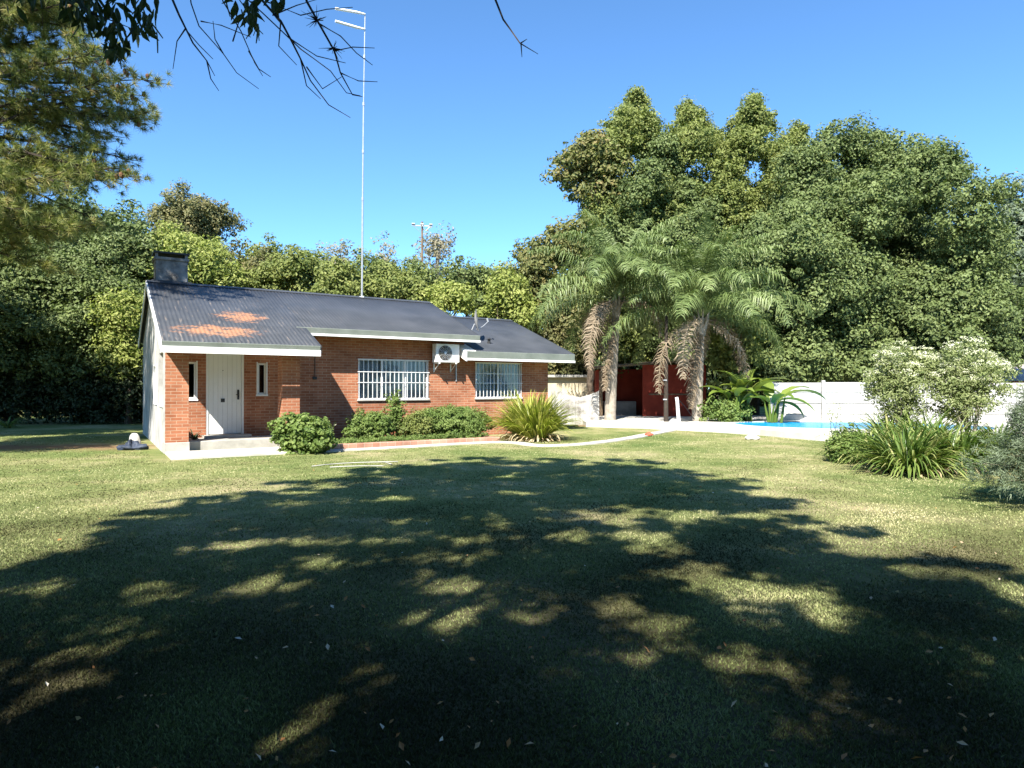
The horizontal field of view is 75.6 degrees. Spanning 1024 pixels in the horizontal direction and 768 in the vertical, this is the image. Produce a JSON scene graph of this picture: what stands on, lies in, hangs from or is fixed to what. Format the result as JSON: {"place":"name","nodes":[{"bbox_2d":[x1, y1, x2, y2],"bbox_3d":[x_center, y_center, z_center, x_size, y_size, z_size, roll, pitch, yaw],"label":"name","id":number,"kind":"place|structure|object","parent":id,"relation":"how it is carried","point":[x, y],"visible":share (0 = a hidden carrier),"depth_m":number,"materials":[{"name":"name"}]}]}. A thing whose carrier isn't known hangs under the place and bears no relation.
{"place":"outdoors","nodes":[
{"label":"outdoors","id":0,"kind":"place"},
{"bbox_2d":[0,416,28,427],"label":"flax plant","id":1,"kind":"object","parent":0,"point":[7,424],"visible":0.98,"depth_m":26.35,"materials":[{"name":"green plant"}]},
{"bbox_2d":[324,430,676,452],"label":"garden path","id":2,"kind":"structure","parent":0,"point":[521,443],"depth_m":18.49,"materials":[{"name":"grey concrete"}]},
{"bbox_2d":[0,403,1023,767],"bbox_3d":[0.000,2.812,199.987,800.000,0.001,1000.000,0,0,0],"label":"ground","id":3,"kind":"structure","parent":0,"point":[96,445],"depth_m":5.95,"materials":[{"name":"green plant"}]},
{"bbox_2d":[0,235,86,422],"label":"broadleaf tree","id":4,"kind":"object","parent":3,"relation":"on","point":[17,288],"visible":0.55,"depth_m":28.97,"materials":[{"name":"green plant"}]},
{"bbox_2d":[0,194,102,336],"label":"background tree","id":5,"kind":"object","parent":3,"relation":"on","point":[96,206],"visible":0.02,"depth_m":36.37,"materials":[{"name":"green plant"}]},
{"bbox_2d":[0,327,142,423],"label":"hedge","id":6,"kind":"object","parent":3,"relation":"on","point":[98,400],"visible":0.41,"depth_m":29.18,"materials":[{"name":"green plant"}]},
{"bbox_2d":[7,231,147,422],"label":"broadleaf tree","id":7,"kind":"object","parent":3,"relation":"on","point":[72,326],"visible":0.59,"depth_m":29.22,"materials":[{"name":"green plant"}]},
{"bbox_2d":[0,0,172,284],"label":"pine tree","id":8,"kind":"object","parent":3,"relation":"on","point":[58,169],"visible":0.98,"depth_m":16.86,"materials":[{"name":"green plant"}]},
{"bbox_2d":[34,186,150,258],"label":"background tree","id":9,"kind":"object","parent":3,"relation":"on","point":[134,221],"visible":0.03,"depth_m":36.64,"materials":[{"name":"green plant"}]},
{"bbox_2d":[83,281,143,423],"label":"broadleaf tree","id":10,"kind":"object","parent":3,"relation":"on","point":[121,312],"visible":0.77,"depth_m":28.70,"materials":[{"name":"green plant"}]},
{"bbox_2d":[84,199,169,288],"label":"background tree","id":11,"kind":"object","parent":3,"relation":"on","point":[138,266],"visible":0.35,"depth_m":32.03,"materials":[{"name":"green plant"}]},
{"bbox_2d":[116,439,148,449],"bbox_3d":[-9.808,1.565,17.151,0.766,0.279,0.582,0,0,0],"label":"tarpaulin","id":12,"kind":"object","parent":3,"relation":"on","point":[130,444],"visible":1,"depth_m":17.05,"materials":[{"name":"plastic"}]},
{"bbox_2d":[129,433,141,443],"bbox_3d":[-10.238,1.519,17.924,0.354,0.380,0.287,0,0,0],"label":"stone","id":13,"kind":"object","parent":3,"relation":"on","point":[134,436],"visible":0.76,"depth_m":17.85,"materials":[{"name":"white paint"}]},
{"bbox_2d":[131,220,254,287],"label":"background tree","id":14,"kind":"object","parent":3,"relation":"on","point":[209,263],"visible":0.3,"depth_m":33.25,"materials":[{"name":"green plant"}]},
{"bbox_2d":[141,177,252,242],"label":"background tree","id":15,"kind":"object","parent":3,"relation":"on","point":[196,215],"visible":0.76,"depth_m":44.83,"materials":[{"name":"green plant"}]},
{"bbox_2d":[218,234,284,286],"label":"background tree","id":16,"kind":"object","parent":3,"relation":"on","point":[255,260],"visible":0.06,"depth_m":38.33,"materials":[{"name":"green plant"}]},
{"bbox_2d":[0,0,537,117],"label":"shade tree","id":17,"kind":"object","parent":3,"relation":"on","point":[114,52],"visible":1,"depth_m":4.60,"materials":[{"name":"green plant"}]},
{"bbox_2d":[235,232,318,286],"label":"background tree","id":18,"kind":"object","parent":3,"relation":"on","point":[253,246],"visible":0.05,"depth_m":39.92,"materials":[{"name":"green plant"}]},
{"bbox_2d":[238,245,332,291],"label":"background tree","id":19,"kind":"object","parent":3,"relation":"on","point":[293,272],"visible":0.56,"depth_m":35.10,"materials":[{"name":"green plant"}]},
{"bbox_2d":[267,411,337,453],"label":"hydrangea bush","id":20,"kind":"object","parent":3,"relation":"on","point":[304,433],"visible":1,"depth_m":15.91,"materials":[{"name":"green plant"}]},
{"bbox_2d":[315,238,359,263],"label":"background tree","id":21,"kind":"object","parent":3,"relation":"on","point":[342,247],"visible":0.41,"depth_m":49.41,"materials":[{"name":"green plant"}]},
{"bbox_2d":[301,250,384,297],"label":"background tree","id":22,"kind":"object","parent":3,"relation":"on","point":[342,278],"visible":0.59,"depth_m":32.99,"materials":[{"name":"green plant"}]},
{"bbox_2d":[314,461,397,467],"bbox_3d":[-3.227,1.665,13.661,1.752,0.016,0.740,0,0,-13],"label":"garden hose","id":23,"kind":"object","parent":3,"relation":"on","point":[359,465],"visible":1,"depth_m":13.66,"materials":[{"name":"white paint"}]},
{"bbox_2d":[138,250,574,459],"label":"house","id":24,"kind":"structure","parent":3,"relation":"on","point":[230,371],"depth_m":19.73,"materials":[{"name":"red brick"}]},
{"bbox_2d":[153,364,156,404],"bbox_3d":[-9.848,0.010,18.227,0.030,1.100,0.860,0,0,-32],"label":"window","id":25,"kind":"structure","parent":24,"relation":"in","point":[155,366],"depth_m":18.24,"materials":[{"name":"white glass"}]},
{"bbox_2d":[189,361,197,400],"bbox_3d":[-8.598,-0.085,17.691,0.340,1.075,0.120,0,0,-32],"label":"window","id":26,"kind":"structure","parent":24,"relation":"in","point":[195,398],"depth_m":17.73,"materials":[{"name":"white paint"}]},
{"bbox_2d":[189,429,204,439],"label":"porch plant","id":27,"kind":"object","parent":24,"relation":"on","point":[194,437],"visible":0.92,"depth_m":17.10,"materials":[{"name":"green plant"}]},
{"bbox_2d":[208,354,240,434],"bbox_3d":[-7.885,0.275,18.136,0.840,2.200,0.142,0,0,-32],"label":"door","id":28,"kind":"structure","parent":24,"relation":"in","point":[224,370],"depth_m":18.15,"materials":[{"name":"paint"}]},
{"bbox_2d":[256,362,267,395],"bbox_3d":[-7.071,-0.139,18.653,0.330,0.955,0.120,0,0,-32],"label":"window","id":29,"kind":"structure","parent":24,"relation":"in","point":[265,364],"depth_m":18.67,"materials":[{"name":"white paint"}]},
{"bbox_2d":[335,7,365,296],"bbox_3d":[-5.728,-8.144,23.358,1.110,10.230,0.237,0,0,-32],"label":"antenna mast","id":30,"kind":"object","parent":24,"relation":"on","point":[355,27],"visible":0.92,"depth_m":23.54,"materials":[{"name":"silver metal"}]},
{"bbox_2d":[357,359,429,400],"bbox_3d":[-3.736,-0.124,20.786,2.410,1.300,0.237,0,0,-32],"label":"window","id":31,"kind":"structure","parent":24,"relation":"in","point":[377,378],"depth_m":20.79,"materials":[{"name":"white paint"}]},
{"bbox_2d":[432,344,458,380],"bbox_3d":[-2.126,-0.690,21.472,0.942,1.200,0.449,0,0,-32],"label":"air conditioner","id":32,"kind":"object","parent":24,"relation":"attached to","point":[445,353],"visible":1,"depth_m":21.28,"materials":[{"name":"white paint"}]},
{"bbox_2d":[471,310,488,331],"bbox_3d":[-1.209,-2.053,22.945,0.552,1.098,0.646,0,0,37],"label":"satellite dish","id":33,"kind":"object","parent":24,"relation":"on","point":[475,319],"visible":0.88,"depth_m":22.73,"materials":[{"name":"white paint"}]},
{"bbox_2d":[474,362,522,399],"bbox_3d":[-0.492,-0.107,22.828,1.920,1.270,0.238,0,0,-32],"label":"window","id":34,"kind":"structure","parent":24,"relation":"in","point":[492,379],"depth_m":22.84,"materials":[{"name":"white paint"}]},
{"bbox_2d":[350,247,398,274],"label":"background tree","id":35,"kind":"object","parent":3,"relation":"on","point":[366,257],"visible":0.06,"depth_m":39.55,"materials":[{"name":"green plant"}]},
{"bbox_2d":[370,230,399,267],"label":"background tree","id":36,"kind":"object","parent":3,"relation":"on","point":[385,245],"visible":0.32,"depth_m":52.03,"materials":[{"name":"green plant"}]},
{"bbox_2d":[364,257,433,300],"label":"background tree","id":37,"kind":"object","parent":3,"relation":"on","point":[397,285],"visible":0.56,"depth_m":35.08,"materials":[{"name":"green plant"}]},
{"bbox_2d":[327,435,499,448],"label":"brick kerb","id":38,"kind":"structure","parent":3,"relation":"on","point":[399,443],"depth_m":18.29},
{"bbox_2d":[393,255,441,285],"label":"background tree","id":39,"kind":"object","parent":3,"relation":"on","point":[417,266],"visible":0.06,"depth_m":41.55,"materials":[{"name":"green plant"}]},
{"bbox_2d":[412,221,432,272],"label":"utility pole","id":40,"kind":"object","parent":3,"relation":"on","point":[422,225],"visible":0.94,"depth_m":42.00,"materials":[{"name":"wood"}]},
{"bbox_2d":[409,220,457,278],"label":"background tree","id":41,"kind":"object","parent":3,"relation":"on","point":[435,250],"visible":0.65,"depth_m":51.44,"materials":[{"name":"green plant"}]},
{"bbox_2d":[414,278,480,316],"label":"background tree","id":42,"kind":"object","parent":3,"relation":"on","point":[445,296],"visible":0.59,"depth_m":34.42,"materials":[{"name":"green plant"}]},
{"bbox_2d":[436,255,495,316],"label":"background tree","id":43,"kind":"object","parent":3,"relation":"on","point":[474,277],"visible":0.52,"depth_m":37.42,"materials":[{"name":"green plant"}]},
{"bbox_2d":[434,256,517,316],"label":"background tree","id":44,"kind":"object","parent":3,"relation":"on","point":[461,267],"visible":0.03,"depth_m":40.27,"materials":[{"name":"green plant"}]},
{"bbox_2d":[49,339,919,405],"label":"distant wood","id":45,"kind":"object","parent":3,"relation":"on","point":[708,379],"visible":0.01,"depth_m":58.59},
{"bbox_2d":[471,259,549,331],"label":"background tree","id":46,"kind":"object","parent":3,"relation":"on","point":[509,296],"visible":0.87,"depth_m":33.52,"materials":[{"name":"green plant"}]},
{"bbox_2d":[7,464,1023,767],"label":"fallen leaves","id":47,"kind":"object","parent":3,"relation":"on","point":[401,746],"visible":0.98,"depth_m":3.20,"materials":[{"name":"beige plant"}]},
{"bbox_2d":[487,232,571,336],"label":"background tree","id":48,"kind":"object","parent":3,"relation":"on","point":[536,271],"visible":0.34,"depth_m":35.72,"materials":[{"name":"green plant"}]},
{"bbox_2d":[481,387,588,441],"bbox_3d":[0.566,0.889,20.235,3.564,1.666,3.485,0,0,-37],"label":"flax plant","id":49,"kind":"object","parent":3,"relation":"on","point":[532,419],"visible":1,"depth_m":19.79,"materials":[{"name":"plant"}]},
{"bbox_2d":[548,375,587,405],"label":"outbuilding","id":50,"kind":"structure","parent":3,"relation":"on","point":[575,385],"depth_m":34.50,"materials":[{"name":"concrete"}]},
{"bbox_2d":[536,297,600,374],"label":"shrubby tree","id":51,"kind":"object","parent":3,"relation":"on","point":[559,333],"visible":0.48,"depth_m":35.48,"materials":[{"name":"green plant"}]},
{"bbox_2d":[552,391,598,424],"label":"garden wall","id":52,"kind":"structure","parent":3,"relation":"on","point":[590,403],"depth_m":28.85,"materials":[{"name":"white paint"}]},
{"bbox_2d":[566,425,584,426],"bbox_3d":[2.701,1.736,27.419,1.000,0.060,0.180,0,0,-8],"label":"timber plank","id":53,"kind":"object","parent":3,"relation":"on","point":[576,426],"visible":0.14,"depth_m":27.32,"materials":[{"name":"brown wood"}]},
{"bbox_2d":[533,128,643,374],"bbox_3d":[4.170,-6.347,37.973,6.265,16.642,6.198,0,0,0],"label":"broadleaf tree","id":54,"kind":"object","parent":3,"relation":"on","point":[574,161],"visible":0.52,"depth_m":36.58,"materials":[{"name":"green plant"}]},
{"bbox_2d":[585,352,594,394],"bbox_3d":[3.417,0.202,29.318,0.700,3.271,0.726,0,0,-36],"label":"old trunk","id":55,"kind":"object","parent":3,"relation":"on","point":[590,379],"visible":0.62,"depth_m":29.15,"materials":[{"name":"brown plant"}]},
{"bbox_2d":[573,272,660,378],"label":"shrubby tree","id":56,"kind":"object","parent":3,"relation":"on","point":[625,352],"visible":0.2,"depth_m":35.45,"materials":[{"name":"green plant"}]},
{"bbox_2d":[527,209,713,419],"bbox_3d":[4.682,-2.883,28.969,8.180,9.324,8.344,0,0,0],"label":"palm tree","id":57,"kind":"object","parent":3,"relation":"on","point":[614,267],"visible":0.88,"depth_m":28.46,"materials":[{"name":"green plant"}]},
{"bbox_2d":[567,85,698,368],"bbox_3d":[7.251,-7.946,38.665,8.779,19.817,7.170,0,0,0],"label":"tall tree","id":58,"kind":"object","parent":3,"relation":"on","point":[634,123],"visible":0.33,"depth_m":36.94,"materials":[{"name":"green plant"}]},
{"bbox_2d":[588,129,735,364],"bbox_3d":[8.718,-6.173,37.084,9.420,16.288,6.908,0,0,0],"label":"tall tree","id":59,"kind":"object","parent":3,"relation":"on","point":[653,170],"visible":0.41,"depth_m":35.72,"materials":[{"name":"green plant"}]},
{"bbox_2d":[651,293,742,377],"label":"shrubby tree","id":60,"kind":"object","parent":3,"relation":"on","point":[676,363],"visible":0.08,"depth_m":35.40,"materials":[{"name":"green plant"}]},
{"bbox_2d":[638,94,759,349],"bbox_3d":[10.980,-7.841,39.598,9.096,19.628,7.406,0,0,0],"label":"tall tree","id":61,"kind":"object","parent":3,"relation":"on","point":[700,138],"visible":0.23,"depth_m":37.49,"materials":[{"name":"green plant"}]},
{"bbox_2d":[600,211,813,420],"bbox_3d":[7.820,-2.547,28.076,8.226,8.638,8.300,0,0,-36],"label":"palm tree","id":62,"kind":"object","parent":3,"relation":"on","point":[703,288],"visible":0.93,"depth_m":27.24,"materials":[{"name":"green plant"}]},
{"bbox_2d":[704,300,770,401],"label":"shrubby tree","id":63,"kind":"object","parent":3,"relation":"on","point":[725,360],"visible":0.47,"depth_m":30.14,"materials":[{"name":"green plant"}]},
{"bbox_2d":[703,88,798,414],"bbox_3d":[14.629,-8.108,39.167,9.508,20.145,7.277,0,0,0],"label":"tall tree","id":64,"kind":"object","parent":3,"relation":"on","point":[751,126],"visible":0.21,"depth_m":38.11,"materials":[{"name":"green plant"}]},
{"bbox_2d":[745,432,760,439],"bbox_3d":[7.462,1.611,20.481,0.507,0.226,0.349,0,0,0],"label":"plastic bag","id":65,"kind":"object","parent":3,"relation":"on","point":[751,436],"visible":1,"depth_m":20.44,"materials":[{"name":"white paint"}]},
{"bbox_2d":[737,119,839,348],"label":"tall tree","id":66,"kind":"object","parent":3,"relation":"on","point":[797,132],"visible":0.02,"depth_m":39.93,"materials":[{"name":"green plant"}]},
{"bbox_2d":[750,315,847,403],"bbox_3d":[13.723,-0.675,31.788,5.401,5.155,4.092,0,0,0],"label":"undergrowth shrub","id":67,"kind":"object","parent":3,"relation":"on","point":[794,363],"visible":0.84,"depth_m":30.76,"materials":[{"name":"green plant"}]},
{"bbox_2d":[583,415,1020,440],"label":"pool deck","id":68,"kind":"structure","parent":3,"relation":"on","point":[686,423],"depth_m":25.32,"materials":[{"name":"grey concrete"}]},
{"bbox_2d":[586,358,708,415],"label":"shed","id":69,"kind":"structure","parent":68,"relation":"on","point":[637,394],"depth_m":32.82,"materials":[{"name":"red paint"}]},
{"bbox_2d":[663,316,668,421],"bbox_3d":[6.394,-0.634,27.504,0.235,4.400,0.200,0,0,0],"label":"wooden pole","id":70,"kind":"object","parent":68,"relation":"on","point":[665,380],"visible":0.91,"depth_m":27.44,"materials":[{"name":"brown wood"}]},
{"bbox_2d":[675,397,693,421],"bbox_3d":[7.171,1.052,27.294,0.938,1.037,0.166,0,0,-17],"label":"white post","id":71,"kind":"object","parent":68,"relation":"on","point":[677,400],"visible":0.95,"depth_m":27.14,"materials":[{"name":"paint"}]},
{"bbox_2d":[697,393,755,421],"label":"leafy bush","id":72,"kind":"object","parent":68,"relation":"on","point":[720,410],"visible":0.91,"depth_m":27.26,"materials":[{"name":"green plant"}]},
{"bbox_2d":[699,378,771,421],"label":"banana plant","id":73,"kind":"object","parent":68,"relation":"on","point":[739,390],"visible":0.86,"depth_m":27.22,"materials":[{"name":"green plant"}]},
{"bbox_2d":[714,369,788,420],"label":"banana plant","id":74,"kind":"object","parent":68,"relation":"on","point":[741,380],"visible":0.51,"depth_m":27.57,"materials":[{"name":"green plant"}]},
{"bbox_2d":[732,378,826,422],"bbox_3d":[10.868,0.657,27.086,3.425,1.836,2.492,0,0,39],"label":"banana plant","id":75,"kind":"object","parent":68,"relation":"on","point":[772,417],"visible":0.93,"depth_m":26.81,"materials":[{"name":"green plant"}]},
{"bbox_2d":[729,421,999,429],"bbox_3d":[12.900,1.544,24.741,8.778,0.011,5.905,0,0,0],"label":"pool coping","id":76,"kind":"object","parent":68,"relation":"on","point":[807,421],"visible":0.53,"depth_m":25.81,"materials":[{"name":"white stone"}]},
{"bbox_2d":[707,184,909,403],"bbox_3d":[14.056,-4.160,33.447,8.379,12.272,8.769,0,0,-18],"label":"broadleaf tree","id":77,"kind":"object","parent":3,"relation":"on","point":[810,251],"visible":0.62,"depth_m":30.79,"materials":[{"name":"green plant"}]},
{"bbox_2d":[822,420,867,463],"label":"garden bush","id":78,"kind":"object","parent":3,"relation":"on","point":[834,437],"visible":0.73,"depth_m":14.05,"materials":[{"name":"green plant"}]},
{"bbox_2d":[813,422,908,465],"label":"agapanthus","id":79,"kind":"object","parent":3,"relation":"on","point":[885,433],"visible":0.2,"depth_m":13.93,"materials":[{"name":"plant"}]},
{"bbox_2d":[822,307,912,403],"bbox_3d":[16.790,-0.961,31.783,4.652,5.728,5.111,0,0,-40],"label":"undergrowth shrub","id":80,"kind":"object","parent":3,"relation":"on","point":[858,344],"visible":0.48,"depth_m":30.95,"materials":[{"name":"green plant"}]},
{"bbox_2d":[761,110,1023,403],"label":"broadleaf tree","id":81,"kind":"object","parent":3,"relation":"on","point":[897,197],"visible":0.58,"depth_m":31.71,"materials":[{"name":"green plant"}]},
{"bbox_2d":[770,380,1023,420],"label":"boundary wall","id":82,"kind":"structure","parent":3,"relation":"on","point":[842,392],"depth_m":28.46,"materials":[{"name":"white paint"}]},
{"bbox_2d":[851,405,951,436],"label":"agapanthus","id":83,"kind":"object","parent":3,"relation":"on","point":[884,426],"visible":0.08,"depth_m":16.64,"materials":[{"name":"plant"}]},
{"bbox_2d":[859,339,949,427],"bbox_3d":[10.137,0.251,17.136,1.925,2.923,1.812,0,0,0],"label":"flowering shrub","id":84,"kind":"object","parent":3,"relation":"on","point":[900,381],"visible":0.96,"depth_m":16.88,"materials":[{"name":"green plant"}]},
{"bbox_2d":[833,417,994,480],"bbox_3d":[7.449,1.127,12.407,2.575,1.097,2.752,0,0,0],"label":"agapanthus","id":85,"kind":"object","parent":3,"relation":"on","point":[910,457],"visible":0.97,"depth_m":12.07,"materials":[{"name":"plant"}]},
{"bbox_2d":[861,404,991,448],"bbox_3d":[9.456,1.040,15.128,2.936,1.302,2.906,0,0,0],"label":"agapanthus","id":86,"kind":"object","parent":3,"relation":"on","point":[947,423],"visible":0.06,"depth_m":14.87,"materials":[{"name":"plant"}]},
{"bbox_2d":[885,253,1023,375],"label":"broadleaf tree","id":87,"kind":"object","parent":3,"relation":"on","point":[960,287],"visible":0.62,"depth_m":30.24,"materials":[{"name":"green plant"}]},
{"bbox_2d":[889,411,1023,475],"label":"agapanthus","id":88,"kind":"object","parent":3,"relation":"on","point":[967,441],"visible":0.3,"depth_m":12.47,"materials":[{"name":"plant"}]},
{"bbox_2d":[907,307,1017,382],"bbox_3d":[20.872,-0.821,31.186,4.487,5.440,5.905,0,0,0],"label":"undergrowth shrub","id":89,"kind":"object","parent":3,"relation":"on","point":[955,334],"visible":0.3,"depth_m":29.78,"materials":[{"name":"green plant"}]},
{"bbox_2d":[922,336,1023,439],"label":"flowering shrub","id":90,"kind":"object","parent":3,"relation":"on","point":[965,388],"visible":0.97,"depth_m":16.33,"materials":[{"name":"green plant"}]},
{"bbox_2d":[947,383,1023,499],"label":"bush","id":91,"kind":"object","parent":3,"relation":"on","point":[1000,459],"visible":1,"depth_m":8.90,"materials":[{"name":"green plant"}]},
{"bbox_2d":[969,419,1022,452],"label":"agapanthus","id":92,"kind":"object","parent":3,"relation":"on","point":[995,434],"visible":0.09,"depth_m":16.35,"materials":[{"name":"plant"}]},
{"bbox_2d":[992,168,1023,363],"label":"broadleaf tree","id":93,"kind":"object","parent":3,"relation":"on","point":[1018,221],"visible":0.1,"depth_m":44.72,"materials":[{"name":"green plant"}]},
{"bbox_2d":[996,276,1023,357],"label":"broadleaf tree","id":94,"kind":"object","parent":3,"relation":"on","point":[1018,282],"visible":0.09,"depth_m":35.42,"materials":[{"name":"green plant"}]},
{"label":"soil bed","id":95,"kind":"structure","parent":3,"relation":"on","visible":0},
{"bbox_2d":[341,405,395,438],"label":"garden bush","id":96,"kind":"object","parent":95,"relation":"on","point":[373,423],"visible":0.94,"depth_m":18.81,"materials":[{"name":"green plant"}]},
{"bbox_2d":[384,388,407,437],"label":"garden bush","id":97,"kind":"object","parent":95,"relation":"on","point":[397,413],"visible":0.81,"depth_m":19.54,"materials":[{"name":"green plant"}]},
{"bbox_2d":[333,431,489,443],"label":"ground cover","id":98,"kind":"object","parent":95,"relation":"on","point":[430,436],"visible":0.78,"depth_m":18.67,"materials":[{"name":"green plant"}]},
{"bbox_2d":[392,406,434,436],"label":"garden bush","id":99,"kind":"object","parent":95,"relation":"on","point":[417,422],"visible":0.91,"depth_m":19.42,"materials":[{"name":"green plant"}]},
{"bbox_2d":[421,404,496,437],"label":"garden bush","id":100,"kind":"object","parent":95,"relation":"on","point":[450,420],"visible":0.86,"depth_m":20.06,"materials":[{"name":"green plant"}]},
{"bbox_2d":[0,0,1023,316],"label":"sky","id":101,"kind":"structure","parent":0,"point":[461,126],"materials":[{"name":"blue"}]},
{"bbox_2d":[824,400,842,444],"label":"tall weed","id":102,"kind":"object","parent":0,"point":[831,420],"visible":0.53,"depth_m":14.66,"materials":[{"name":"white plant"}]},
{"bbox_2d":[735,422,993,429],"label":"pool water","id":103,"kind":"structure","parent":0,"point":[805,424],"depth_m":25.59,"materials":[{"name":"blue liquid"}]},
{"bbox_2d":[1001,365,1023,414],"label":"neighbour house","id":104,"kind":"structure","parent":0,"point":[1020,377],"depth_m":38.65,"materials":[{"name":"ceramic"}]}
]}

